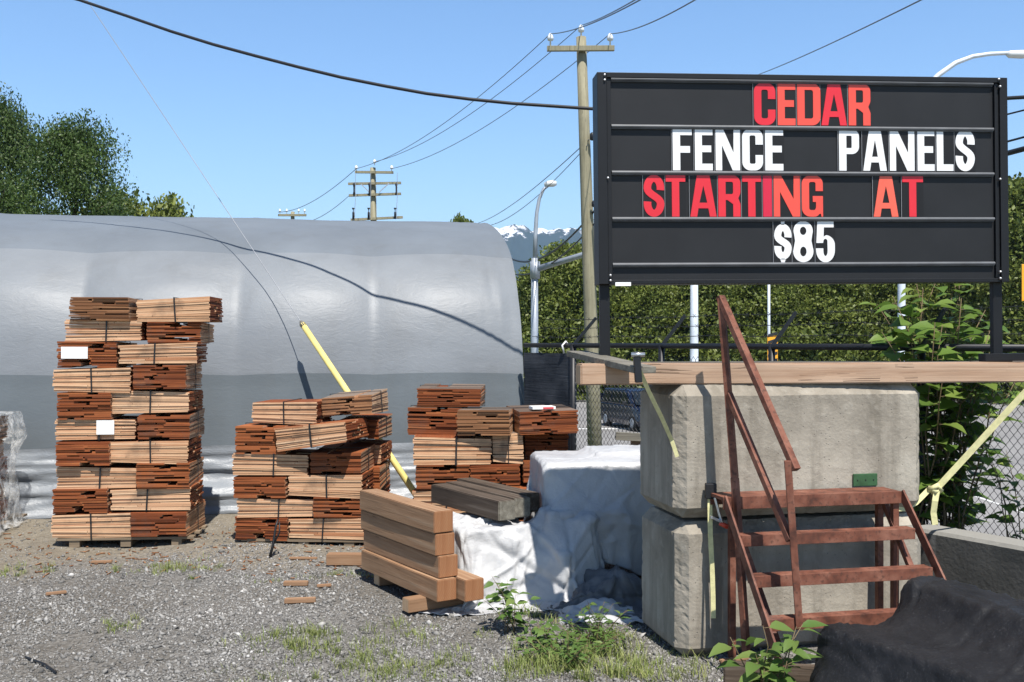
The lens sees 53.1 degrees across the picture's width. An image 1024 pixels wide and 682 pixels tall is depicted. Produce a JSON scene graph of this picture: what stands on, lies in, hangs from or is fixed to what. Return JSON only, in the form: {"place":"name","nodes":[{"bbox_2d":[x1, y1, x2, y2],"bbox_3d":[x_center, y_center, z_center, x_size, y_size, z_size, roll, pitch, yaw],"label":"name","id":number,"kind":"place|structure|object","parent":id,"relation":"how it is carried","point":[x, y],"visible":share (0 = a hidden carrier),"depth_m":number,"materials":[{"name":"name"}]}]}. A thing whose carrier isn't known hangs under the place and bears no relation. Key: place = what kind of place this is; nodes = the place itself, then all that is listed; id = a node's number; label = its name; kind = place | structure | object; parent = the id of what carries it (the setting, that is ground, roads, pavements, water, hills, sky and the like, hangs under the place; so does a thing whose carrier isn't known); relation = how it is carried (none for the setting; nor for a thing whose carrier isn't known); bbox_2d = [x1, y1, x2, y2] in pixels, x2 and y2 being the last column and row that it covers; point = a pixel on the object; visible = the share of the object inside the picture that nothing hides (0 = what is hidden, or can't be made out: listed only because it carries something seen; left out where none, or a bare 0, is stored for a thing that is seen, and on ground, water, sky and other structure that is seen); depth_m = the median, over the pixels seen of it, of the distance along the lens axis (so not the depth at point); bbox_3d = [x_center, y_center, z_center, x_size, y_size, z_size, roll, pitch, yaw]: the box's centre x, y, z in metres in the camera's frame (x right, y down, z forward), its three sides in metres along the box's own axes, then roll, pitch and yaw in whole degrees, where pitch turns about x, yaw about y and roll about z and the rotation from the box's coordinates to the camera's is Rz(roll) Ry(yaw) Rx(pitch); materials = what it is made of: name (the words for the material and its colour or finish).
{"place":"outdoors","nodes":[
{"label":"outdoors","id":0,"kind":"place"},
{"bbox_2d":[380,480,390,491],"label":"shingle bundle","id":1,"kind":"object","parent":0,"point":[385,487],"visible":0.09,"depth_m":9.62,"materials":[{"name":"brown wood"}]},
{"bbox_2d":[371,460,389,488],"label":"shingle bundle","id":2,"kind":"object","parent":1,"relation":"on","point":[381,476],"visible":0.35,"depth_m":9.25,"materials":[{"name":"brown wood"}]},
{"bbox_2d":[343,438,391,463],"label":"shingle bundle","id":3,"kind":"object","parent":2,"relation":"on","point":[382,450],"visible":0.3,"depth_m":9.47,"materials":[{"name":"brown wood"}]},
{"bbox_2d":[341,413,391,438],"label":"shingle bundle","id":4,"kind":"object","parent":3,"relation":"on","point":[379,426],"visible":0.52,"depth_m":9.34,"materials":[{"name":"brown wood"}]},
{"bbox_2d":[321,389,388,416],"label":"shingle bundle","id":5,"kind":"object","parent":4,"relation":"on","point":[359,402],"visible":1,"depth_m":8.87,"materials":[{"name":"brown wood"}]},
{"bbox_2d":[0,514,817,681],"bbox_3d":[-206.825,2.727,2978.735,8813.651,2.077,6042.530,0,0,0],"label":"ground","id":6,"kind":"structure","parent":0,"point":[58,551],"depth_m":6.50,"materials":[{"name":"gravel"}]},
{"bbox_2d":[0,81,65,214],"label":"tree","id":7,"kind":"object","parent":6,"relation":"on","point":[11,137],"visible":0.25,"depth_m":37.38,"materials":[{"name":"green plant"}]},
{"bbox_2d":[0,108,146,215],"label":"tree","id":8,"kind":"object","parent":6,"relation":"on","point":[75,148],"visible":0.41,"depth_m":35.80,"materials":[{"name":"green plant"}]},
{"bbox_2d":[57,525,206,547],"bbox_3d":[-3.327,1.720,9.031,1.140,0.080,0.560,0,0,-5],"label":"pallet","id":9,"kind":"object","parent":6,"relation":"on","point":[125,542],"visible":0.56,"depth_m":8.77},
{"bbox_2d":[51,508,134,538],"bbox_3d":[-3.604,1.580,8.969,0.674,0.227,0.510,0,0,-5],"label":"shingle bundle","id":10,"kind":"object","parent":9,"relation":"on","point":[80,523],"visible":0.67,"depth_m":8.73,"materials":[{"name":"brown wood"}]},
{"bbox_2d":[52,488,113,513],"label":"shingle bundle","id":11,"kind":"object","parent":10,"relation":"on","point":[65,501],"visible":0.57,"depth_m":8.72,"materials":[{"name":"brown wood"}]},
{"bbox_2d":[56,462,137,488],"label":"shingle bundle","id":12,"kind":"object","parent":11,"relation":"on","point":[92,476],"visible":0.78,"depth_m":8.76,"materials":[{"name":"brown wood"}]},
{"bbox_2d":[55,439,120,465],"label":"shingle bundle","id":13,"kind":"object","parent":12,"relation":"on","point":[95,452],"visible":0.62,"depth_m":8.71,"materials":[{"name":"brown wood"}]},
{"bbox_2d":[55,416,140,439],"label":"shingle bundle","id":14,"kind":"object","parent":13,"relation":"on","point":[122,427],"visible":0.73,"depth_m":8.74,"materials":[{"name":"brown wood"}]},
{"bbox_2d":[57,391,126,419],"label":"shingle bundle","id":15,"kind":"object","parent":14,"relation":"on","point":[85,405],"visible":0.72,"depth_m":8.71,"materials":[{"name":"brown wood"}]},
{"bbox_2d":[52,367,142,392],"bbox_3d":[-3.599,0.336,8.963,0.652,0.219,0.510,0,0,-5],"label":"shingle bundle","id":16,"kind":"object","parent":15,"relation":"on","point":[96,379],"visible":0.74,"depth_m":8.73,"materials":[{"name":"brown wood"}]},
{"bbox_2d":[56,341,136,367],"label":"shingle bundle","id":17,"kind":"object","parent":16,"relation":"on","point":[98,354],"visible":0.75,"depth_m":8.76,"materials":[{"name":"brown wood"}]},
{"bbox_2d":[64,320,151,341],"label":"shingle bundle","id":18,"kind":"object","parent":17,"relation":"on","point":[101,330],"visible":0.79,"depth_m":8.77,"materials":[{"name":"brown wood"}]},
{"bbox_2d":[69,297,142,320],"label":"shingle bundle","id":19,"kind":"object","parent":18,"relation":"on","point":[108,308],"visible":0.88,"depth_m":8.72,"materials":[{"name":"brown wood"}]},
{"bbox_2d":[130,499,205,536],"bbox_3d":[-3.038,1.573,9.076,0.501,0.242,0.665,0,0,-3],"label":"shingle bundle","id":20,"kind":"object","parent":9,"relation":"on","point":[151,523],"visible":0.81,"depth_m":8.76,"materials":[{"name":"brown wood"}]},
{"bbox_2d":[110,480,203,510],"bbox_3d":[-3.114,1.357,9.017,0.679,0.199,0.510,0,0,-4],"label":"shingle bundle","id":21,"kind":"object","parent":20,"relation":"on","point":[151,499],"visible":0.92,"depth_m":8.79,"materials":[{"name":"brown wood"}]},
{"bbox_2d":[136,457,203,488],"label":"shingle bundle","id":22,"kind":"object","parent":21,"relation":"on","point":[169,476],"visible":0.89,"depth_m":8.78,"materials":[{"name":"brown wood"}]},
{"bbox_2d":[110,435,201,463],"bbox_3d":[-3.126,0.954,9.011,0.675,0.207,0.510,0,0,-3],"label":"shingle bundle","id":23,"kind":"object","parent":22,"relation":"on","point":[162,450],"visible":0.95,"depth_m":8.78,"materials":[{"name":"brown wood"}]},
{"bbox_2d":[137,408,204,438],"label":"shingle bundle","id":24,"kind":"object","parent":23,"relation":"on","point":[179,425],"visible":0.96,"depth_m":8.79,"materials":[{"name":"brown wood"}]},
{"bbox_2d":[111,389,202,413],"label":"shingle bundle","id":25,"kind":"object","parent":24,"relation":"on","point":[149,401],"visible":0.93,"depth_m":8.79,"materials":[{"name":"brown wood"}]},
{"bbox_2d":[133,363,201,388],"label":"shingle bundle","id":26,"kind":"object","parent":25,"relation":"on","point":[178,376],"visible":0.98,"depth_m":8.76,"materials":[{"name":"brown wood"}]},
{"bbox_2d":[118,342,207,363],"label":"shingle bundle","id":27,"kind":"object","parent":26,"relation":"on","point":[154,353],"visible":0.98,"depth_m":8.79,"materials":[{"name":"brown wood"}]},
{"bbox_2d":[146,322,213,343],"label":"shingle bundle","id":28,"kind":"object","parent":27,"relation":"on","point":[169,332],"visible":0.98,"depth_m":8.82,"materials":[{"name":"brown wood"}]},
{"bbox_2d":[136,296,222,322],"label":"shingle bundle","id":29,"kind":"object","parent":28,"relation":"on","point":[207,309],"visible":0.98,"depth_m":8.79,"materials":[{"name":"brown wood"}]},
{"bbox_2d":[136,191,194,216],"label":"tree","id":30,"kind":"object","parent":6,"relation":"on","point":[171,205],"visible":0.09,"depth_m":42.59,"materials":[{"name":"green plant"}]},
{"bbox_2d":[87,0,414,496],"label":"guy wire","id":31,"kind":"object","parent":6,"relation":"on","point":[345,388],"visible":0.65,"depth_m":10.27,"materials":[{"name":"metal"}]},
{"bbox_2d":[0,213,523,518],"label":"tarp tunnel","id":32,"kind":"structure","parent":6,"relation":"on","point":[401,312],"depth_m":10.98,"materials":[{"name":"plastic"}]},
{"bbox_2d":[241,534,363,545],"bbox_3d":[-1.739,1.720,9.184,1.070,0.080,1.030,0,0,3],"label":"pallet","id":33,"kind":"object","parent":6,"relation":"on","point":[347,542],"visible":0.19,"depth_m":8.67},
{"bbox_2d":[234,516,290,540],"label":"shingle bundle","id":34,"kind":"object","parent":33,"relation":"on","point":[246,528],"visible":0.49,"depth_m":8.68,"materials":[{"name":"brown wood"}]},
{"bbox_2d":[237,495,313,517],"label":"shingle bundle","id":35,"kind":"object","parent":34,"relation":"on","point":[289,506],"visible":0.62,"depth_m":8.68,"materials":[{"name":"brown wood"}]},
{"bbox_2d":[233,475,291,497],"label":"shingle bundle","id":36,"kind":"object","parent":35,"relation":"on","point":[255,486],"visible":0.66,"depth_m":8.66,"materials":[{"name":"brown wood"}]},
{"bbox_2d":[232,449,316,475],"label":"shingle bundle","id":37,"kind":"object","parent":36,"relation":"on","point":[295,462],"visible":0.76,"depth_m":8.67,"materials":[{"name":"brown wood"}]},
{"bbox_2d":[235,422,296,453],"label":"shingle bundle","id":38,"kind":"object","parent":37,"relation":"on","point":[256,438],"visible":0.68,"depth_m":8.66,"materials":[{"name":"brown wood"}]},
{"bbox_2d":[289,516,363,539],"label":"shingle bundle","id":39,"kind":"object","parent":33,"relation":"on","point":[320,528],"visible":0.62,"depth_m":8.65,"materials":[{"name":"brown wood"}]},
{"bbox_2d":[313,497,361,518],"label":"shingle bundle","id":40,"kind":"object","parent":39,"relation":"on","point":[337,508],"visible":0.59,"depth_m":8.63,"materials":[{"name":"brown wood"}]},
{"bbox_2d":[288,468,373,498],"bbox_3d":[-1.559,1.225,8.878,0.644,0.203,0.510,0,0,4],"label":"shingle bundle","id":41,"kind":"object","parent":40,"relation":"on","point":[326,484],"visible":0.85,"depth_m":8.65,"materials":[{"name":"brown wood"}]},
{"bbox_2d":[310,443,374,472],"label":"shingle bundle","id":42,"kind":"object","parent":41,"relation":"on","point":[349,457],"visible":0.99,"depth_m":8.65,"materials":[{"name":"brown wood"}]},
{"bbox_2d":[274,418,368,451],"bbox_3d":[-1.622,0.790,8.764,0.651,0.202,0.510,-8,-2,13],"label":"shingle bundle","id":43,"kind":"object","parent":42,"relation":"on","point":[312,435],"visible":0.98,"depth_m":8.55,"materials":[{"name":"brown wood"}]},
{"bbox_2d":[252,398,331,424],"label":"shingle bundle","id":44,"kind":"object","parent":43,"relation":"on","point":[300,411],"visible":0.83,"depth_m":8.77,"materials":[{"name":"brown wood"}]},
{"bbox_2d":[0,553,722,681],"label":"grass","id":45,"kind":"structure","parent":6,"relation":"on","point":[540,661],"depth_m":5.53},
{"bbox_2d":[348,159,402,220],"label":"utility pole","id":46,"kind":"object","parent":6,"relation":"on","point":[372,194],"visible":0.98,"depth_m":47.74,"materials":[{"name":"brown wood"}]},
{"bbox_2d":[374,574,393,585],"bbox_3d":[-0.794,1.690,7.376,0.400,0.086,0.091,0,0,-33],"label":"sleeper","id":47,"kind":"object","parent":6,"relation":"on","point":[379,581],"visible":0.19,"depth_m":7.25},
{"bbox_2d":[453,569,483,601],"bbox_3d":[-0.551,1.579,6.976,0.143,0.139,1.150,0,0,-33],"label":"timber","id":48,"kind":"object","parent":47,"relation":"on","point":[469,587],"visible":0.3,"depth_m":6.51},
{"bbox_2d":[402,595,463,612],"bbox_3d":[-0.431,1.688,6.710,0.600,0.086,0.093,0,0,-33],"label":"sleeper","id":49,"kind":"object","parent":6,"relation":"on","point":[414,603],"visible":0.49,"depth_m":6.57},
{"bbox_2d":[361,549,455,601],"bbox_3d":[-0.723,1.579,6.966,0.144,0.140,1.140,0,0,-33],"label":"timber","id":50,"kind":"object","parent":49,"relation":"on","point":[433,588],"visible":0.79,"depth_m":6.76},
{"bbox_2d":[364,530,457,577],"bbox_3d":[-0.712,1.438,7.003,0.143,0.139,1.130,0,0,-33],"label":"timber","id":51,"kind":"object","parent":50,"relation":"on","point":[442,566],"visible":0.79,"depth_m":6.78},
{"bbox_2d":[361,510,453,555],"bbox_3d":[-0.735,1.296,7.012,0.142,0.142,1.130,0,0,-33],"label":"timber","id":52,"kind":"object","parent":51,"relation":"on","point":[437,544],"visible":0.77,"depth_m":6.80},
{"bbox_2d":[360,489,452,533],"bbox_3d":[-0.743,1.153,7.001,0.143,0.142,1.120,0,0,-33],"label":"timber","id":53,"kind":"object","parent":52,"relation":"on","point":[431,518],"visible":1,"depth_m":6.83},
{"bbox_2d":[477,575,539,633],"bbox_3d":[-0.019,1.602,6.133,0.346,0.332,0.332,0,0,34],"label":"weed","id":54,"kind":"object","parent":6,"relation":"on","point":[506,595],"visible":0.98,"depth_m":6.13,"materials":[{"name":"green plant"}]},
{"bbox_2d":[418,505,607,615],"bbox_3d":[0.092,1.455,7.073,1.392,0.617,1.096,0,0,0],"label":"tarp","id":55,"kind":"object","parent":6,"relation":"on","point":[547,555],"visible":0.71,"depth_m":6.90,"materials":[{"name":"plastic"}]},
{"bbox_2d":[431,483,514,520],"bbox_3d":[-0.299,1.163,7.439,0.138,0.136,1.000,0,0,-32],"label":"timber","id":56,"kind":"object","parent":55,"relation":"on","point":[491,506],"visible":1,"depth_m":7.29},
{"bbox_2d":[446,481,529,517],"bbox_3d":[-0.195,1.161,7.564,0.141,0.137,1.000,0,0,-32],"label":"timber","id":57,"kind":"object","parent":55,"relation":"on","point":[522,505],"visible":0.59,"depth_m":7.25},
{"bbox_2d":[514,254,583,388],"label":"tree","id":58,"kind":"object","parent":6,"relation":"on","point":[546,280],"visible":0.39,"depth_m":64.51,"materials":[{"name":"green plant"}]},
{"bbox_2d":[530,180,581,352],"bbox_3d":[2.882,-0.727,31.716,5.446,8.914,0.658,0,0,33],"label":"street lamp","id":59,"kind":"object","parent":6,"relation":"on","point":[536,267],"visible":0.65,"depth_m":32.90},
{"bbox_2d":[547,25,614,445],"bbox_3d":[1.731,-1.995,25.938,1.699,12.061,0.495,0,0,0],"label":"utility pole","id":60,"kind":"object","parent":6,"relation":"on","point":[581,48],"visible":0.8,"depth_m":25.86,"materials":[{"name":"brown wood"}]},
{"bbox_2d":[527,241,646,397],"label":"tree","id":61,"kind":"object","parent":6,"relation":"on","point":[575,266],"visible":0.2,"depth_m":64.36,"materials":[{"name":"green plant"}]},
{"bbox_2d":[523,444,654,575],"bbox_3d":[0.878,1.288,7.630,1.582,0.937,1.320,0,0,0],"label":"tarp","id":62,"kind":"object","parent":6,"relation":"on","point":[603,483],"visible":0.42,"depth_m":7.26,"materials":[{"name":"plastic"}]},
{"bbox_2d":[553,566,642,620],"bbox_3d":[0.622,1.630,6.716,0.714,0.247,0.786,0,0,0],"label":"tarp","id":63,"kind":"object","parent":6,"relation":"on","point":[622,586],"visible":0.71,"depth_m":6.72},
{"bbox_2d":[558,598,643,624],"bbox_3d":[0.550,1.696,6.469,0.525,0.106,0.426,0,0,0],"label":"tarp","id":64,"kind":"object","parent":6,"relation":"on","point":[594,608],"visible":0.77,"depth_m":6.47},
{"bbox_2d":[610,285,684,386],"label":"tree","id":65,"kind":"object","parent":6,"relation":"on","point":[654,296],"visible":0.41,"depth_m":64.37,"materials":[{"name":"green plant"}]},
{"bbox_2d":[659,285,751,361],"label":"tree","id":66,"kind":"object","parent":6,"relation":"on","point":[708,295],"visible":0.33,"depth_m":64.64,"materials":[{"name":"green plant"}]},
{"bbox_2d":[709,620,826,681],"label":"weed","id":67,"kind":"object","parent":6,"relation":"on","point":[771,668],"visible":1,"depth_m":4.36,"materials":[{"name":"green plant"}]},
{"bbox_2d":[723,660,814,681],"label":"dark board","id":68,"kind":"object","parent":6,"relation":"on","point":[803,672],"visible":0.26,"depth_m":4.91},
{"bbox_2d":[521,310,1023,400],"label":"undergrowth","id":69,"kind":"object","parent":6,"relation":"on","point":[835,339],"visible":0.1,"depth_m":63.18,"materials":[{"name":"green plant"}]},
{"bbox_2d":[523,306,1023,539],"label":"chain link fence","id":70,"kind":"object","parent":6,"relation":"on","point":[549,378],"visible":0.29,"depth_m":9.13,"materials":[{"name":"metal"}]},
{"bbox_2d":[735,284,816,360],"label":"tree","id":71,"kind":"object","parent":6,"relation":"on","point":[780,301],"visible":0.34,"depth_m":64.53,"materials":[{"name":"green plant"}]},
{"bbox_2d":[642,506,920,655],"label":"concrete block","id":72,"kind":"structure","parent":6,"relation":"on","point":[676,604],"depth_m":5.75,"materials":[{"name":"concrete"}]},
{"bbox_2d":[640,383,918,517],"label":"concrete block","id":73,"kind":"structure","parent":72,"relation":"on","point":[856,435],"depth_m":5.76,"materials":[{"name":"grey concrete"}]},
{"bbox_2d":[705,483,728,617],"bbox_3d":[1.113,1.143,5.559,0.121,0.735,0.084,0,0,0],"label":"ratchet strap","id":74,"kind":"object","parent":73,"relation":"hanging from","point":[710,488],"visible":0.91,"depth_m":5.57,"materials":[{"name":"fabric"}]},
{"bbox_2d":[576,362,1023,384],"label":"timber beam","id":75,"kind":"structure","parent":73,"relation":"on","point":[801,373],"depth_m":5.79,"materials":[{"name":"wood"}]},
{"bbox_2d":[566,351,655,372],"bbox_3d":[0.537,0.113,5.720,0.130,0.109,0.877,0,0,-20],"label":"weathered board","id":76,"kind":"object","parent":75,"relation":"on","point":[613,362],"visible":0.99,"depth_m":5.62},
{"bbox_2d":[592,72,1023,361],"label":"letter sign","id":77,"kind":"object","parent":75,"relation":"on","point":[734,179],"visible":0.96,"depth_m":5.96,"materials":[{"name":"metal"}]},
{"bbox_2d":[938,389,1023,487],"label":"tie strap","id":78,"kind":"object","parent":75,"relation":"attached to","point":[980,440],"visible":1,"depth_m":5.96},
{"bbox_2d":[710,295,945,666],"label":"steel steps","id":79,"kind":"structure","parent":6,"relation":"on","point":[735,501],"depth_m":5.35,"materials":[{"name":"metal"}]},
{"bbox_2d":[788,284,889,360],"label":"tree","id":80,"kind":"object","parent":6,"relation":"on","point":[835,298],"visible":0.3,"depth_m":64.54,"materials":[{"name":"green plant"}]},
{"bbox_2d":[853,284,952,386],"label":"tree","id":81,"kind":"object","parent":6,"relation":"on","point":[892,289],"visible":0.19,"depth_m":64.83,"materials":[{"name":"green plant"}]},
{"bbox_2d":[809,576,1023,681],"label":"tarp","id":82,"kind":"object","parent":6,"relation":"on","point":[935,629],"visible":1,"depth_m":4.21,"materials":[{"name":"fabric"}]},
{"bbox_2d":[859,284,1023,529],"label":"vine","id":83,"kind":"object","parent":6,"relation":"on","point":[902,338],"visible":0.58,"depth_m":7.08,"materials":[{"name":"green plant"}]},
{"bbox_2d":[918,284,1021,391],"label":"tree","id":84,"kind":"object","parent":6,"relation":"on","point":[947,296],"visible":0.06,"depth_m":63.90,"materials":[{"name":"green plant"}]},
{"bbox_2d":[921,524,1023,599],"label":"concrete barrier","id":85,"kind":"object","parent":6,"relation":"on","point":[986,562],"visible":0.41,"depth_m":5.95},
{"bbox_2d":[934,171,1023,405],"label":"tree","id":86,"kind":"object","parent":6,"relation":"on","point":[1011,297],"visible":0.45,"depth_m":60.61,"materials":[{"name":"green plant"}]},
{"bbox_2d":[977,443,1023,539],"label":"vine","id":87,"kind":"object","parent":6,"relation":"on","point":[986,459],"visible":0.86,"depth_m":6.83,"materials":[{"name":"green plant"}]},
{"bbox_2d":[412,488,464,512],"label":"shingle bundle","id":88,"kind":"object","parent":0,"point":[424,496],"visible":0.21,"depth_m":8.51,"materials":[{"name":"brown wood"}]},
{"bbox_2d":[415,464,469,489],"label":"shingle bundle","id":89,"kind":"object","parent":88,"relation":"on","point":[427,476],"visible":0.66,"depth_m":8.51,"materials":[{"name":"brown wood"}]},
{"bbox_2d":[413,434,491,465],"bbox_3d":[-0.502,0.914,8.726,0.659,0.239,0.489,0,0,-2],"label":"shingle bundle","id":90,"kind":"object","parent":89,"relation":"on","point":[456,450],"visible":0.94,"depth_m":8.50,"materials":[{"name":"brown wood"}]},
{"bbox_2d":[407,405,465,435],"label":"shingle bundle","id":91,"kind":"object","parent":90,"relation":"on","point":[432,420],"visible":0.81,"depth_m":8.73,"materials":[{"name":"brown wood"}]},
{"bbox_2d":[417,384,485,406],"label":"shingle bundle","id":92,"kind":"object","parent":91,"relation":"on","point":[462,395],"visible":1,"depth_m":8.77,"materials":[{"name":"brown wood"}]},
{"bbox_2d":[456,407,513,434],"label":"shingle bundle","id":93,"kind":"object","parent":90,"relation":"on","point":[485,420],"visible":0.92,"depth_m":8.45,"materials":[{"name":"brown wood"}]},
{"bbox_2d":[0,0,1023,230],"label":"sky","id":94,"kind":"structure","parent":0,"point":[267,137],"materials":[{"name":"blue"}]},
{"bbox_2d":[494,224,581,277],"bbox_3d":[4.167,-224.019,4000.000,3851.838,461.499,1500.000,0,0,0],"label":"mountain","id":95,"kind":"structure","parent":0,"point":[518,240],"depth_m":3921.72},
{"bbox_2d":[76,0,1023,109],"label":"overhead cable","id":96,"kind":"object","parent":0,"point":[370,82],"visible":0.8,"depth_m":10.23,"materials":[{"name":"rubber"}]},
{"bbox_2d":[576,402,1023,539],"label":"road","id":97,"kind":"structure","parent":0,"point":[1013,451],"depth_m":32.80,"materials":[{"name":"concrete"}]},
{"bbox_2d":[600,387,643,430],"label":"parked van","id":98,"kind":"object","parent":97,"relation":"on","point":[628,413],"visible":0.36,"depth_m":43.16,"materials":[{"name":"blue metal"}]},
{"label":"shingle bundle","id":99,"kind":"object","parent":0,"visible":0},
{"bbox_2d":[498,478,527,489],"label":"shingle bundle","id":100,"kind":"object","parent":99,"relation":"on","point":[522,485],"visible":0.04,"depth_m":8.66,"materials":[{"name":"brown wood"}]},
{"bbox_2d":[470,458,519,484],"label":"shingle bundle","id":101,"kind":"object","parent":100,"relation":"on","point":[503,473],"visible":0.68,"depth_m":8.51,"materials":[{"name":"brown wood"}]},
{"bbox_2d":[491,431,523,463],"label":"shingle bundle","id":102,"kind":"object","parent":101,"relation":"on","point":[508,449],"visible":0.76,"depth_m":8.55,"materials":[{"name":"brown wood"}]},
{"bbox_2d":[519,458,529,481],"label":"shingle bundle","id":103,"kind":"object","parent":100,"relation":"on","point":[524,467],"visible":0.1,"depth_m":8.63,"materials":[{"name":"brown wood"}]},
{"bbox_2d":[523,432,568,458],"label":"shingle bundle","id":104,"kind":"object","parent":103,"relation":"on","point":[546,441],"visible":0.66,"depth_m":8.75,"materials":[{"name":"brown wood"}]},
{"bbox_2d":[506,404,577,434],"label":"shingle bundle","id":105,"kind":"object","parent":104,"relation":"on","point":[560,419],"visible":0.87,"depth_m":8.56,"materials":[{"name":"brown wood"}]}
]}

